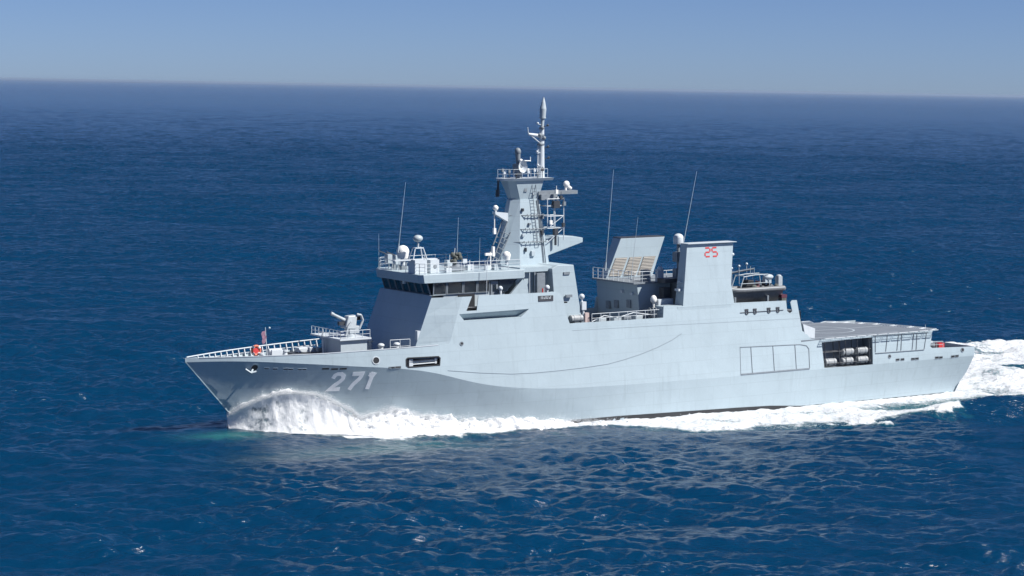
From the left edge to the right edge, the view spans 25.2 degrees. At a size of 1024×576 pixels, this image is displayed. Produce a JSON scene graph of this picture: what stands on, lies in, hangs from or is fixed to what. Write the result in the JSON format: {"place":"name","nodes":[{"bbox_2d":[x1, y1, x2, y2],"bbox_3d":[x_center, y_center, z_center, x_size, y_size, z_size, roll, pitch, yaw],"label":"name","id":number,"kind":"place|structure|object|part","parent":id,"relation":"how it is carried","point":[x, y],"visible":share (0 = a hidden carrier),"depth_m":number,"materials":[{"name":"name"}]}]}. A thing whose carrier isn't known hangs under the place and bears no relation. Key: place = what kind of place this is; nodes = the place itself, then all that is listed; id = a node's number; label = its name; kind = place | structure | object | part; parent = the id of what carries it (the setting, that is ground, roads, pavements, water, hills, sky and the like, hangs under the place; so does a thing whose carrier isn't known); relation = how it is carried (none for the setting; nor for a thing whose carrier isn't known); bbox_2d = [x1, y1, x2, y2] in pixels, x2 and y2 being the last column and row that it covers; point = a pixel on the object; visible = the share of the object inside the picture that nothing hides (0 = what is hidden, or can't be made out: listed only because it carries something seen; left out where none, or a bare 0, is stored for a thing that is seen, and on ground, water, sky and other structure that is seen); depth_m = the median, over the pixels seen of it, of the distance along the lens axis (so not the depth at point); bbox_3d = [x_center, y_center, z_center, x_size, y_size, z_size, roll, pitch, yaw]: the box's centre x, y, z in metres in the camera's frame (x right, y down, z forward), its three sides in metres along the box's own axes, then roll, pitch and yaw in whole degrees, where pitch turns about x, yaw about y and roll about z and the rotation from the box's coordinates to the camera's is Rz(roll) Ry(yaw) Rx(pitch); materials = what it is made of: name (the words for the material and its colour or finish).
{"place":"outdoors","nodes":[
{"label":"outdoors","id":0,"kind":"place"},
{"bbox_2d":[228,389,628,435],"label":"bow wave","id":1,"kind":"object","parent":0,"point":[392,424],"visible":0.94,"depth_m":211.92,"materials":[{"name":"liquid"}]},
{"bbox_2d":[0,79,1023,575],"bbox_3d":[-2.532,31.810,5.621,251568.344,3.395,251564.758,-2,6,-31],"label":"sea","id":2,"kind":"structure","parent":0,"point":[152,235],"depth_m":338.28,"materials":[{"name":"liquid"}]},
{"bbox_2d":[185,97,974,422],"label":"naval patrol ship","id":3,"kind":"object","parent":2,"relation":"on","point":[497,335],"visible":0.94,"depth_m":225.11,"materials":[{"name":"grey paint"}]},
{"bbox_2d":[251,345,260,355],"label":"lifebuoy","id":4,"kind":"object","parent":3,"relation":"attached to","point":[256,349],"visible":0.99,"depth_m":214.24,"materials":[{"name":"red plastic"}]},
{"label":"wing door","id":5,"kind":"part","parent":3,"relation":"part of","materials":[{"name":"grey metal"}]},
{"bbox_2d":[569,314,583,322],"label":"life raft canister","id":6,"kind":"object","parent":3,"relation":"on","point":[576,318],"visible":1,"depth_m":224.21,"materials":[{"name":"white plastic"}]},
{"bbox_2d":[732,266,785,302],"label":"rigid inflatable boat","id":7,"kind":"object","parent":3,"relation":"on","point":[748,290],"visible":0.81,"depth_m":236.42,"materials":[{"name":"grey paint"}]},
{"bbox_2d":[823,358,836,365],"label":"life raft canister","id":8,"kind":"object","parent":3,"relation":"attached to","point":[832,360],"visible":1,"depth_m":239.82,"materials":[{"name":"white plastic"}]},
{"bbox_2d":[840,348,853,354],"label":"life raft canister","id":9,"kind":"object","parent":3,"relation":"attached to","point":[850,351],"visible":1,"depth_m":241.12,"materials":[{"name":"white plastic"}]},
{"bbox_2d":[840,357,853,364],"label":"life raft canister","id":10,"kind":"object","parent":3,"relation":"attached to","point":[850,360],"visible":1,"depth_m":241.03,"materials":[{"name":"white plastic"}]},
{"bbox_2d":[854,347,867,353],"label":"life raft canister","id":11,"kind":"object","parent":3,"relation":"attached to","point":[864,350],"visible":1,"depth_m":242.11,"materials":[{"name":"white plastic"}]},
{"bbox_2d":[854,356,867,362],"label":"life raft canister","id":12,"kind":"object","parent":3,"relation":"attached to","point":[861,359],"visible":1,"depth_m":242.08,"materials":[{"name":"white plastic"}]},
{"bbox_2d":[229,340,1011,432],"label":"spray","id":13,"kind":"object","parent":2,"relation":"on","point":[350,410],"visible":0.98,"depth_m":212.56,"materials":[{"name":"white liquid"}]},
{"bbox_2d":[0,0,1023,96],"label":"sky","id":14,"kind":"structure","parent":0,"point":[903,47],"materials":[{"name":"blue"}]}
]}

